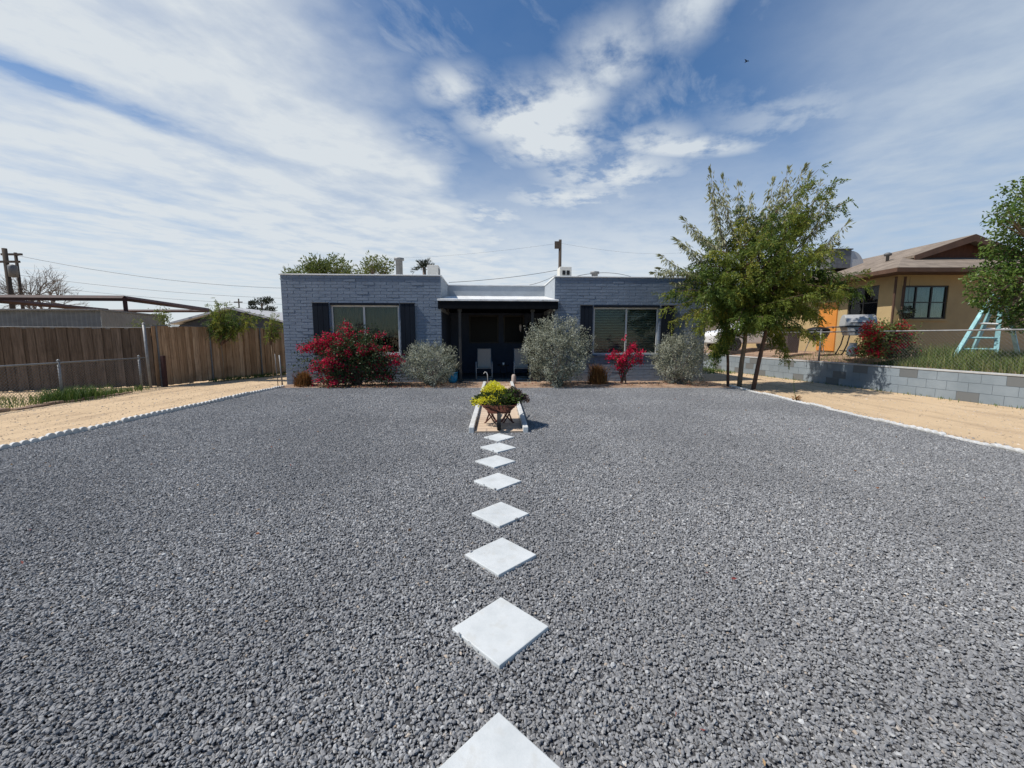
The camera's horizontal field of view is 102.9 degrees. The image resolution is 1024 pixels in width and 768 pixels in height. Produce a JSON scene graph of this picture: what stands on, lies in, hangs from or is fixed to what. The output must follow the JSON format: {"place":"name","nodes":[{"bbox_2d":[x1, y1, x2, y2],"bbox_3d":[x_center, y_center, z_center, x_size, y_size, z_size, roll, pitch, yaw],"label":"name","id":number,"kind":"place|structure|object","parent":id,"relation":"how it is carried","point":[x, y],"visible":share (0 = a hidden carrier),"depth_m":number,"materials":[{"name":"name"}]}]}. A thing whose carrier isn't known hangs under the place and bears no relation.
{"place":"outdoors","nodes":[
{"label":"outdoors","id":0,"kind":"place"},
{"bbox_2d":[0,394,47,408],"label":"yard grass","id":1,"kind":"structure","parent":0,"point":[17,401],"depth_m":9.81,"materials":[{"name":"green plant"}]},
{"bbox_2d":[475,383,522,432],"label":"walkway","id":2,"kind":"structure","parent":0,"point":[490,426],"depth_m":7.27,"materials":[{"name":"beige concrete"}]},
{"bbox_2d":[481,402,516,429],"bbox_3d":[-0.234,0.477,7.416,0.620,0.472,1.484,0,7,-1],"label":"wheelbarrow","id":3,"kind":"object","parent":2,"relation":"on","point":[498,410],"visible":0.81,"depth_m":6.94,"materials":[{"name":"brown metal"}]},
{"bbox_2d":[470,380,529,408],"bbox_3d":[-0.233,0.160,7.184,1.069,0.443,0.987,6,9,40],"label":"flower planting","id":4,"kind":"object","parent":3,"relation":"in","point":[492,392],"visible":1,"depth_m":7.02,"materials":[{"name":"yellow plant"}]},
{"bbox_2d":[0,370,1023,449],"bbox_3d":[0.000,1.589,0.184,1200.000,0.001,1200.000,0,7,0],"label":"ground","id":5,"kind":"structure","parent":0,"point":[934,414],"depth_m":9.28,"materials":[{"name":"beige sand"}]},
{"bbox_2d":[0,248,20,308],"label":"utility pole","id":6,"kind":"object","parent":5,"relation":"on","point":[10,270],"visible":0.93,"depth_m":29.13,"materials":[{"name":"brown wood"}]},
{"bbox_2d":[0,252,24,308],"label":"utility pole","id":7,"kind":"object","parent":5,"relation":"on","point":[15,254],"visible":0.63,"depth_m":30.22,"materials":[{"name":"brown wood"}]},
{"bbox_2d":[16,283,255,303],"bbox_3d":[-27.924,-7.192,32.890,18.714,1.196,0.018,-2,7,-15],"label":"overhead cable","id":8,"kind":"object","parent":7,"relation":"attached to","point":[139,296],"visible":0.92,"depth_m":32.35,"materials":[{"name":"black metal"}]},
{"bbox_2d":[20,275,263,297],"bbox_3d":[-27.865,-7.754,32.825,18.661,1.308,0.020,-2,7,-15],"label":"overhead cable","id":9,"kind":"object","parent":7,"relation":"attached to","point":[143,289],"visible":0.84,"depth_m":32.36,"materials":[{"name":"black metal"}]},
{"bbox_2d":[17,255,268,287],"bbox_3d":[-27.216,-8.659,31.713,19.117,2.086,0.024,-1,7,-9],"label":"overhead cable","id":10,"kind":"object","parent":7,"relation":"attached to","point":[141,276],"visible":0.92,"depth_m":31.48,"materials":[{"name":"black metal"}]},
{"bbox_2d":[0,436,48,449],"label":"edging stone","id":11,"kind":"object","parent":5,"relation":"on","point":[15,444],"visible":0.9,"depth_m":6.01,"materials":[{"name":"concrete"}]},
{"bbox_2d":[0,264,89,308],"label":"bare tree","id":12,"kind":"object","parent":5,"relation":"on","point":[40,287],"visible":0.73,"depth_m":31.51,"materials":[{"name":"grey plant"}]},
{"bbox_2d":[0,392,131,411],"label":"broken kerb","id":13,"kind":"structure","parent":5,"relation":"on","point":[33,406],"depth_m":9.52,"materials":[{"name":"concrete"}]},
{"bbox_2d":[45,427,87,438],"bbox_3d":[-7.249,0.796,6.649,0.055,0.101,0.600,-3,6,1],"label":"edging stone","id":14,"kind":"object","parent":5,"relation":"on","point":[65,432],"visible":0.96,"depth_m":6.61,"materials":[{"name":"concrete"}]},
{"bbox_2d":[0,355,146,407],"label":"chain link fence","id":15,"kind":"object","parent":5,"relation":"on","point":[59,366],"visible":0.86,"depth_m":10.29,"materials":[{"name":"metal"}]},
{"bbox_2d":[0,383,149,406],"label":"weed grass","id":16,"kind":"structure","parent":5,"relation":"on","point":[75,395],"depth_m":10.28,"materials":[{"name":"green plant"}]},
{"bbox_2d":[0,326,160,391],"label":"wooden fence","id":17,"kind":"object","parent":5,"relation":"on","point":[37,345],"visible":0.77,"depth_m":12.25,"materials":[{"name":"brown"}]},
{"bbox_2d":[0,309,164,328],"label":"metal shed","id":18,"kind":"structure","parent":5,"relation":"on","point":[40,318],"depth_m":19.79,"materials":[{"name":"metal"}]},
{"bbox_2d":[88,420,121,429],"bbox_3d":[-7.230,0.741,7.252,0.055,0.101,0.600,0,6,-1],"label":"edging stone","id":19,"kind":"object","parent":5,"relation":"on","point":[104,424],"visible":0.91,"depth_m":7.22,"materials":[{"name":"concrete"}]},
{"bbox_2d":[0,295,209,311],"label":"steel carport frame","id":20,"kind":"object","parent":5,"relation":"on","point":[12,299],"visible":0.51,"depth_m":25.17,"materials":[{"name":"metal"}]},
{"bbox_2d":[121,413,151,422],"bbox_3d":[-7.224,0.652,7.852,0.055,0.101,0.600,-1,6,1],"label":"edging stone","id":21,"kind":"object","parent":5,"relation":"on","point":[135,417],"visible":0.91,"depth_m":7.82,"materials":[{"name":"concrete"}]},
{"bbox_2d":[142,322,151,387],"bbox_3d":[-11.374,-0.888,12.712,0.128,2.036,0.088,4,8,31],"label":"fence post","id":22,"kind":"object","parent":5,"relation":"on","point":[147,354],"visible":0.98,"depth_m":12.69,"materials":[{"name":"metal"}]},
{"bbox_2d":[148,305,172,326],"bbox_3d":[-11.534,-1.300,13.574,0.756,2.653,0.569,2,7,17],"label":"vine sprig","id":23,"kind":"object","parent":5,"relation":"on","point":[163,317],"visible":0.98,"depth_m":13.42,"materials":[{"name":"green plant"}]},
{"bbox_2d":[150,408,176,415],"bbox_3d":[-7.222,0.581,8.454,0.055,0.101,0.600,-4,6,1],"label":"edging stone","id":24,"kind":"object","parent":5,"relation":"on","point":[154,413],"visible":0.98,"depth_m":8.42,"materials":[{"name":"concrete"}]},
{"bbox_2d":[160,356,167,386],"bbox_3d":[-11.120,-0.406,13.040,0.100,1.000,0.100,0,7,0],"label":"short post","id":25,"kind":"object","parent":5,"relation":"on","point":[164,370],"visible":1,"depth_m":13.01,"materials":[{"name":"brown metal"}]},
{"bbox_2d":[175,403,197,410],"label":"edging stone","id":26,"kind":"object","parent":5,"relation":"on","point":[187,406],"visible":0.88,"depth_m":9.05,"materials":[{"name":"concrete"}]},
{"bbox_2d":[197,399,215,405],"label":"edging stone","id":27,"kind":"object","parent":5,"relation":"on","point":[207,402],"visible":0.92,"depth_m":9.63,"materials":[{"name":"concrete"}]},
{"bbox_2d":[150,325,285,386],"bbox_3d":[-10.336,-1.209,15.780,0.129,1.964,6.084,2,7,19],"label":"wooden fence","id":28,"kind":"object","parent":5,"relation":"on","point":[191,354],"visible":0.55,"depth_m":14.48,"materials":[{"name":"wood"}]},
{"bbox_2d":[215,395,232,401],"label":"edging stone","id":29,"kind":"object","parent":5,"relation":"on","point":[224,398],"visible":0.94,"depth_m":10.24,"materials":[{"name":"concrete"}]},
{"bbox_2d":[168,307,282,328],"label":"gabled house","id":30,"kind":"structure","parent":5,"relation":"on","point":[192,320],"depth_m":29.97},
{"bbox_2d":[198,299,264,381],"bbox_3d":[-9.789,-1.539,14.460,2.362,2.925,1.117,0,7,0],"label":"young mesquite","id":31,"kind":"object","parent":5,"relation":"on","point":[223,331],"visible":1,"depth_m":14.31,"materials":[{"name":"green plant"}]},
{"bbox_2d":[232,392,248,397],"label":"edging stone","id":32,"kind":"object","parent":5,"relation":"on","point":[240,394],"visible":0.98,"depth_m":10.82,"materials":[{"name":"concrete"}]},
{"bbox_2d":[210,371,285,381],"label":"fence weeds","id":33,"kind":"object","parent":5,"relation":"on","point":[247,377],"visible":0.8,"depth_m":15.65,"materials":[{"name":"green plant"}]},
{"bbox_2d":[246,296,277,311],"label":"pine tree","id":34,"kind":"object","parent":5,"relation":"on","point":[263,301],"visible":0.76,"depth_m":58.83,"materials":[{"name":"green plant"}]},
{"bbox_2d":[262,313,283,378],"bbox_3d":[-9.055,-1.462,15.634,0.927,2.501,0.722,-3,7,-25],"label":"young mesquite","id":35,"kind":"object","parent":5,"relation":"on","point":[270,332],"visible":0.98,"depth_m":15.49,"materials":[{"name":"green plant"}]},
{"bbox_2d":[278,265,310,278],"bbox_3d":[-16.496,-5.670,31.676,2.556,7.180,1.822,-3,7,-27],"label":"roadside tree","id":36,"kind":"object","parent":5,"relation":"on","point":[284,268],"visible":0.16,"depth_m":30.91,"materials":[{"name":"green plant"}]},
{"bbox_2d":[289,252,353,273],"bbox_3d":[-13.531,-5.649,29.731,4.250,7.585,3.318,-1,7,-9],"label":"roadside tree","id":37,"kind":"object","parent":5,"relation":"on","point":[320,266],"visible":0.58,"depth_m":28.81,"materials":[{"name":"green plant"}]},
{"bbox_2d":[336,264,368,273],"bbox_3d":[-12.438,-5.833,32.302,3.019,7.358,2.316,-4,8,-30],"label":"roadside tree","id":38,"kind":"object","parent":5,"relation":"on","point":[356,272],"visible":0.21,"depth_m":31.77,"materials":[{"name":"green plant"}]},
{"bbox_2d":[359,250,394,273],"bbox_3d":[-9.965,-5.862,30.512,2.832,7.827,2.416,0,7,0],"label":"roadside tree","id":39,"kind":"object","parent":5,"relation":"on","point":[372,269],"visible":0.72,"depth_m":30.00,"materials":[{"name":"green plant"}]},
{"bbox_2d":[410,257,434,274],"bbox_3d":[-8.402,-7.547,39.301,2.680,9.143,2.706,-3,7,-25],"label":"palm tree","id":40,"kind":"object","parent":5,"relation":"on","point":[423,264],"visible":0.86,"depth_m":38.70,"materials":[{"name":"green plant"}]},
{"bbox_2d":[278,257,705,384],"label":"brick house","id":41,"kind":"structure","parent":5,"relation":"on","point":[405,311],"depth_m":13.98,"materials":[{"name":"brick"}]},
{"bbox_2d":[330,303,400,355],"bbox_3d":[-4.901,-1.837,13.835,2.670,2.060,0.530,0,7,-3],"label":"window","id":42,"kind":"structure","parent":41,"relation":"in","point":[385,316],"depth_m":13.75,"materials":[{"name":"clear glass"}]},
{"bbox_2d":[427,265,439,274],"bbox_3d":[-3.157,-4.256,16.519,0.452,0.997,0.600,0,7,-3],"label":"air conditioner","id":43,"kind":"object","parent":41,"relation":"on","point":[433,269],"visible":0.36,"depth_m":16.19,"materials":[{"name":"metal"}]},
{"bbox_2d":[469,315,498,342],"bbox_3d":[-1.199,-2.333,17.412,1.250,1.180,0.044,0,7,-3],"label":"porch window","id":44,"kind":"structure","parent":41,"relation":"in","point":[482,328],"depth_m":17.42,"materials":[{"name":"black glass"}]},
{"bbox_2d":[476,349,492,378],"bbox_3d":[-1.037,-0.759,15.239,0.612,1.103,0.781,0,7,-3],"label":"patio chair","id":45,"kind":"object","parent":41,"relation":"on","point":[483,359],"visible":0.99,"depth_m":15.44,"materials":[{"name":"fabric"}]},
{"bbox_2d":[504,315,523,342],"bbox_3d":[0.084,-2.342,17.488,0.880,1.180,0.044,0,7,-3],"label":"porch window","id":46,"kind":"structure","parent":41,"relation":"in","point":[512,334],"depth_m":17.49,"materials":[{"name":"black glass"}]},
{"bbox_2d":[513,349,529,378],"bbox_3d":[0.351,-0.759,15.239,0.612,1.103,0.781,0,7,-3],"label":"patio chair","id":47,"kind":"object","parent":41,"relation":"on","point":[518,358],"visible":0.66,"depth_m":15.44,"materials":[{"name":"fabric"}]},
{"bbox_2d":[527,323,539,372],"bbox_3d":[0.934,-1.564,17.596,0.520,2.150,0.111,0,7,-3],"label":"front door","id":48,"kind":"structure","parent":41,"relation":"in","point":[536,324],"depth_m":17.58,"materials":[{"name":"metal"}]},
{"bbox_2d":[557,267,571,275],"bbox_3d":[2.037,-4.104,15.927,0.456,0.832,0.612,0,7,-3],"label":"air conditioner","id":49,"kind":"object","parent":41,"relation":"on","point":[564,271],"visible":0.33,"depth_m":15.61,"materials":[{"name":"white metal"}]},
{"bbox_2d":[593,305,659,356],"bbox_3d":[3.946,-1.859,14.366,2.740,2.060,0.530,0,7,-3],"label":"window","id":50,"kind":"structure","parent":41,"relation":"in","point":[640,325],"depth_m":14.36,"materials":[{"name":"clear glass"}]},
{"bbox_2d":[279,379,731,387],"bbox_3d":[-0.175,-0.027,13.749,14.550,0.071,2.480,0,7,0],"label":"planting bed","id":51,"kind":"object","parent":5,"relation":"on","point":[644,384],"visible":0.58,"depth_m":13.15,"materials":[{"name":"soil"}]},
{"bbox_2d":[279,355,282,384],"bbox_3d":[-7.357,-0.410,12.989,0.079,1.022,0.044,0,7,0],"label":"steel stake","id":52,"kind":"object","parent":51,"relation":"on","point":[280,370],"visible":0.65,"depth_m":12.98,"materials":[{"name":"grey metal"}]},
{"bbox_2d":[290,370,314,386],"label":"dry grass tuft","id":53,"kind":"object","parent":51,"relation":"on","point":[302,378],"visible":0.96,"depth_m":12.90,"materials":[{"name":"brown plant"}]},
{"bbox_2d":[282,316,408,388],"bbox_3d":[-5.178,-1.006,12.847,3.934,2.267,1.390,0,7,0],"label":"bougainvillea","id":54,"kind":"object","parent":51,"relation":"on","point":[357,356],"visible":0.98,"depth_m":12.76,"materials":[{"name":"red plant"}]},
{"bbox_2d":[397,336,458,387],"bbox_3d":[-2.708,-0.732,13.161,2.079,1.632,1.944,0,7,0],"label":"sage shrub","id":55,"kind":"object","parent":51,"relation":"on","point":[446,360],"visible":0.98,"depth_m":12.93,"materials":[{"name":"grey plant"}]},
{"bbox_2d":[448,362,461,382],"bbox_3d":[-2.022,-0.404,13.732,0.858,0.737,0.773,0,7,0],"label":"plant pot","id":56,"kind":"object","parent":51,"relation":"on","point":[454,378],"visible":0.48,"depth_m":13.65,"materials":[{"name":"blue ceramic"}]},
{"bbox_2d":[518,312,596,387],"bbox_3d":[1.454,-1.129,12.980,2.563,2.428,1.863,0,7,0],"label":"sage shrub","id":57,"kind":"object","parent":51,"relation":"on","point":[547,368],"visible":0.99,"depth_m":12.77,"materials":[{"name":"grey plant"}]},
{"bbox_2d":[586,364,612,384],"bbox_3d":[2.839,-0.337,13.533,1.003,0.689,0.876,2,7,17],"label":"dry grass tuft","id":58,"kind":"object","parent":51,"relation":"on","point":[596,375],"visible":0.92,"depth_m":13.44,"materials":[{"name":"brown plant"}]},
{"bbox_2d":[605,334,646,383],"bbox_3d":[3.726,-0.817,13.467,1.385,1.668,0.721,0,7,0],"label":"bougainvillea","id":59,"kind":"object","parent":51,"relation":"on","point":[621,359],"visible":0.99,"depth_m":13.42,"materials":[{"name":"red plant"}]},
{"bbox_2d":[645,328,711,383],"bbox_3d":[5.594,-0.933,13.604,2.030,1.908,2.019,0,7,0],"label":"sage shrub","id":60,"kind":"object","parent":51,"relation":"on","point":[693,362],"visible":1,"depth_m":13.35,"materials":[{"name":"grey plant"}]},
{"bbox_2d":[0,387,1023,767],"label":"gravel","id":61,"kind":"structure","parent":5,"relation":"on","point":[850,617],"depth_m":2.61,"materials":[{"name":"grey gravel"}]},
{"bbox_2d":[469,381,485,432],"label":"walk curb","id":62,"kind":"structure","parent":61,"relation":"on","point":[472,425],"depth_m":7.54,"materials":[{"name":"concrete"}]},
{"bbox_2d":[475,455,515,468],"bbox_3d":[-0.212,0.992,5.179,0.366,0.036,0.366,-6,9,-45],"label":"stepping paver","id":63,"kind":"object","parent":61,"relation":"on","point":[495,462],"visible":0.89,"depth_m":5.14,"materials":[{"name":"concrete"}]},
{"bbox_2d":[474,473,520,490],"bbox_3d":[-0.158,1.075,4.463,0.370,0.036,0.370,7,10,44],"label":"stepping paver","id":64,"kind":"object","parent":61,"relation":"on","point":[498,481],"visible":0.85,"depth_m":4.43,"materials":[{"name":"concrete"}]},
{"bbox_2d":[480,443,515,453],"bbox_3d":[-0.196,0.917,5.825,0.366,0.036,0.366,-5,9,-45],"label":"stepping paver","id":65,"kind":"object","parent":61,"relation":"on","point":[497,448],"visible":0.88,"depth_m":5.79,"materials":[{"name":"concrete"}]},
{"bbox_2d":[484,433,513,441],"bbox_3d":[-0.206,0.849,6.410,0.340,0.036,0.340,7,10,44],"label":"stepping paver","id":66,"kind":"object","parent":61,"relation":"on","point":[498,437],"visible":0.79,"depth_m":6.37,"materials":[{"name":"concrete"}]},
{"bbox_2d":[439,712,559,767],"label":"stepping paver","id":67,"kind":"object","parent":61,"relation":"on","point":[498,740],"visible":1,"depth_m":1.55,"materials":[{"name":"concrete"}]},
{"bbox_2d":[452,597,547,669],"bbox_3d":[-0.063,1.336,2.214,0.372,0.036,0.372,5,9,44],"label":"stepping paver","id":68,"kind":"object","parent":61,"relation":"on","point":[499,633],"visible":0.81,"depth_m":2.18,"materials":[{"name":"concrete"}]},
{"bbox_2d":[465,537,535,576],"bbox_3d":[-0.082,1.250,2.954,0.367,0.036,0.367,-6,8,-43],"label":"stepping paver","id":69,"kind":"object","parent":61,"relation":"on","point":[502,556],"visible":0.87,"depth_m":2.92,"materials":[{"name":"concrete"}]},
{"bbox_2d":[472,502,528,528],"bbox_3d":[-0.105,1.170,3.644,0.365,0.036,0.365,7,9,44],"label":"stepping paver","id":70,"kind":"object","parent":61,"relation":"on","point":[496,515],"visible":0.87,"depth_m":3.61,"materials":[{"name":"concrete"}]},
{"bbox_2d":[11,393,1023,765],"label":"dry leaves","id":71,"kind":"object","parent":61,"relation":"on","point":[529,491],"visible":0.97,"depth_m":3.33,"materials":[{"name":"brown plant"}]},
{"bbox_2d":[510,381,527,432],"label":"walk curb","id":72,"kind":"structure","parent":61,"relation":"on","point":[524,425],"depth_m":7.55,"materials":[{"name":"concrete"}]},
{"bbox_2d":[906,425,946,435],"bbox_3d":[6.948,0.781,6.854,0.090,0.071,0.599,-4,7,0],"label":"edging stone","id":73,"kind":"object","parent":61,"relation":"on","point":[928,430],"visible":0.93,"depth_m":6.81,"materials":[{"name":"concrete"}]},
{"bbox_2d":[0,375,1023,444],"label":"driveway pebbles","id":74,"kind":"object","parent":5,"relation":"on","point":[704,377],"visible":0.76,"depth_m":9.66,"materials":[{"name":"beige gravel"}]},
{"bbox_2d":[555,239,561,267],"bbox_3d":[2.634,-4.691,23.617,0.421,7.075,0.213,0,7,0],"label":"utility pole","id":75,"kind":"object","parent":5,"relation":"on","point":[558,244],"visible":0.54,"depth_m":23.20,"materials":[{"name":"brown wood"}]},
{"bbox_2d":[449,270,555,282],"bbox_3d":[-0.144,-5.716,21.485,7.025,1.257,0.022,-5,8,-34],"label":"overhead cable","id":76,"kind":"object","parent":75,"relation":"attached to","point":[501,278],"visible":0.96,"depth_m":21.17,"materials":[{"name":"black metal"}]},
{"bbox_2d":[649,161,875,389],"bbox_3d":[7.323,-3.102,11.957,5.874,6.762,3.948,-3,7,-21],"label":"feathery tree","id":77,"kind":"object","parent":5,"relation":"on","point":[754,303],"visible":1,"depth_m":11.83,"materials":[{"name":"green plant"}]},
{"bbox_2d":[808,403,830,408],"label":"edging stone","id":78,"kind":"object","parent":5,"relation":"on","point":[818,405],"visible":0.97,"depth_m":9.23,"materials":[{"name":"concrete"}]},
{"bbox_2d":[828,408,853,413],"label":"edging stone","id":79,"kind":"object","parent":5,"relation":"on","point":[846,412],"visible":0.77,"depth_m":8.60,"materials":[{"name":"concrete"}]},
{"bbox_2d":[703,354,1023,408],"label":"retaining wall","id":80,"kind":"structure","parent":5,"relation":"on","point":[1003,389],"depth_m":11.54,"materials":[{"name":"concrete"}]},
{"bbox_2d":[704,329,1023,371],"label":"chain link fence","id":81,"kind":"object","parent":80,"relation":"on","point":[895,331],"visible":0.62,"depth_m":11.29,"materials":[{"name":"metal"}]},
{"bbox_2d":[850,414,876,420],"bbox_3d":[6.959,0.663,8.061,0.090,0.070,0.599,3,6,0],"label":"edging stone","id":82,"kind":"object","parent":5,"relation":"on","point":[872,418],"visible":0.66,"depth_m":8.01,"materials":[{"name":"concrete"}]},
{"bbox_2d":[731,371,1021,409],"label":"wall foot weeds","id":83,"kind":"object","parent":5,"relation":"on","point":[881,390],"depth_m":11.99,"materials":[{"name":"green plant"}]},
{"bbox_2d":[876,418,907,426],"bbox_3d":[6.950,0.717,7.456,0.090,0.071,0.599,4,8,-1],"label":"edging stone","id":84,"kind":"object","parent":5,"relation":"on","point":[891,422],"visible":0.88,"depth_m":7.44,"materials":[{"name":"concrete"}]},
{"bbox_2d":[944,435,988,445],"bbox_3d":[6.961,0.872,6.255,0.090,0.071,0.599,4,6,1],"label":"edging stone","id":85,"kind":"object","parent":5,"relation":"on","point":[972,441],"visible":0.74,"depth_m":6.21,"materials":[{"name":"concrete"}]},
{"bbox_2d":[989,443,1023,454],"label":"edging stone","id":86,"kind":"object","parent":5,"relation":"on","point":[1009,448],"visible":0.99,"depth_m":5.74,"materials":[{"name":"concrete"}]},
{"bbox_2d":[0,0,1023,326],"label":"sky","id":87,"kind":"structure","parent":0,"point":[224,143],"materials":[{"name":"blue"}]},
{"bbox_2d":[703,366,734,373],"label":"driveway grass","id":88,"kind":"structure","parent":0,"point":[717,370],"depth_m":18.16,"materials":[{"name":"green plant"}]},
{"bbox_2d":[704,345,1023,373],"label":"neighbor yard","id":89,"kind":"structure","parent":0,"point":[769,354],"depth_m":16.35,"materials":[{"name":"soil"}]},
{"bbox_2d":[704,328,778,350],"bbox_3d":[11.869,-2.413,20.358,4.492,1.460,1.780,-1,7,-8],"label":"parked car","id":90,"kind":"object","parent":89,"relation":"on","point":[739,342],"visible":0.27,"depth_m":19.52,"materials":[{"name":"white paint"}]},
{"bbox_2d":[779,326,802,352],"bbox_3d":[11.352,-1.818,16.702,0.620,1.060,0.600,0,7,0],"label":"trash bin","id":91,"kind":"object","parent":89,"relation":"on","point":[792,339],"visible":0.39,"depth_m":16.46,"materials":[{"name":"plastic"}]},
{"bbox_2d":[804,325,829,352],"bbox_3d":[11.767,-1.728,15.699,0.750,1.060,0.763,0,7,0],"label":"kettle grill","id":92,"kind":"object","parent":89,"relation":"on","point":[822,328],"visible":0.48,"depth_m":15.46,"materials":[{"name":"black metal"}]},
{"bbox_2d":[826,314,881,354],"bbox_3d":[11.648,-1.654,13.766,1.600,1.368,0.714,2,7,20],"label":"gas grill","id":93,"kind":"object","parent":89,"relation":"on","point":[849,323],"visible":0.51,"depth_m":13.60,"materials":[{"name":"silver metal"}]},
{"bbox_2d":[846,343,856,356],"bbox_3d":[11.157,-1.123,13.360,0.310,0.450,0.310,0,7,0],"label":"propane tank","id":94,"kind":"object","parent":93,"relation":"attached to","point":[851,345],"visible":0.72,"depth_m":13.29,"materials":[{"name":"metal"}]},
{"bbox_2d":[741,234,1023,354],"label":"tan house","id":95,"kind":"structure","parent":89,"relation":"on","point":[931,274],"depth_m":13.93,"materials":[{"name":"paint"}]},
{"bbox_2d":[816,302,838,350],"bbox_3d":[12.878,-2.348,16.716,0.099,1.950,0.950,0,7,0],"label":"door","id":96,"kind":"structure","parent":95,"relation":"in","point":[832,318],"depth_m":16.49,"materials":[{"name":"orange paint"}]},
{"bbox_2d":[816,248,862,271],"bbox_3d":[14.057,-5.117,17.527,1.506,1.198,0.900,0,7,0],"label":"swamp cooler","id":97,"kind":"object","parent":95,"relation":"on","point":[853,258],"visible":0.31,"depth_m":17.12,"materials":[{"name":"metal"}]},
{"bbox_2d":[848,285,879,315],"bbox_3d":[12.990,-2.976,15.057,0.060,1.176,1.296,0,7,0],"label":"window","id":98,"kind":"structure","parent":95,"relation":"in","point":[869,307],"depth_m":14.95,"materials":[{"name":"black glass"}]},
{"bbox_2d":[897,283,915,318],"bbox_3d":[13.026,-2.808,13.421,0.519,1.395,0.500,0,7,0],"label":"hanging basket","id":99,"kind":"object","parent":95,"relation":"hanging from","point":[903,315],"visible":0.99,"depth_m":13.41,"materials":[{"name":"green metal"}]},
{"bbox_2d":[898,286,947,320],"bbox_3d":[13.915,-2.733,13.830,1.670,1.180,0.205,0,7,0],"label":"window","id":100,"kind":"structure","parent":95,"relation":"in","point":[929,302],"depth_m":13.87,"materials":[{"name":"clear glass"}]},
{"bbox_2d":[845,312,932,359],"bbox_3d":[11.565,-1.459,12.540,2.317,1.429,1.469,0,7,0],"label":"bougainvillea","id":101,"kind":"object","parent":89,"relation":"on","point":[870,334],"visible":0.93,"depth_m":12.36,"materials":[{"name":"red plant"}]},
{"bbox_2d":[790,348,1023,373],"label":"bank grass","id":102,"kind":"structure","parent":89,"relation":"on","point":[982,366],"depth_m":10.91,"materials":[{"name":"green plant"}]},
{"bbox_2d":[954,294,1019,355],"bbox_3d":[14.400,-1.832,12.329,3.301,2.131,0.818,-3,7,-28],"label":"step ladder","id":103,"kind":"object","parent":89,"relation":"on","point":[983,324],"visible":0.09,"depth_m":11.88,"materials":[{"name":"teal metal"}]},
{"bbox_2d":[958,176,1023,334],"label":"leafy tree","id":104,"kind":"object","parent":89,"relation":"on","point":[1006,285],"visible":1,"depth_m":10.22,"materials":[{"name":"green plant"}]},
{"bbox_2d":[895,341,1022,365],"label":"tall grass","id":105,"kind":"structure","parent":0,"point":[945,351],"depth_m":11.78,"materials":[{"name":"plant"}]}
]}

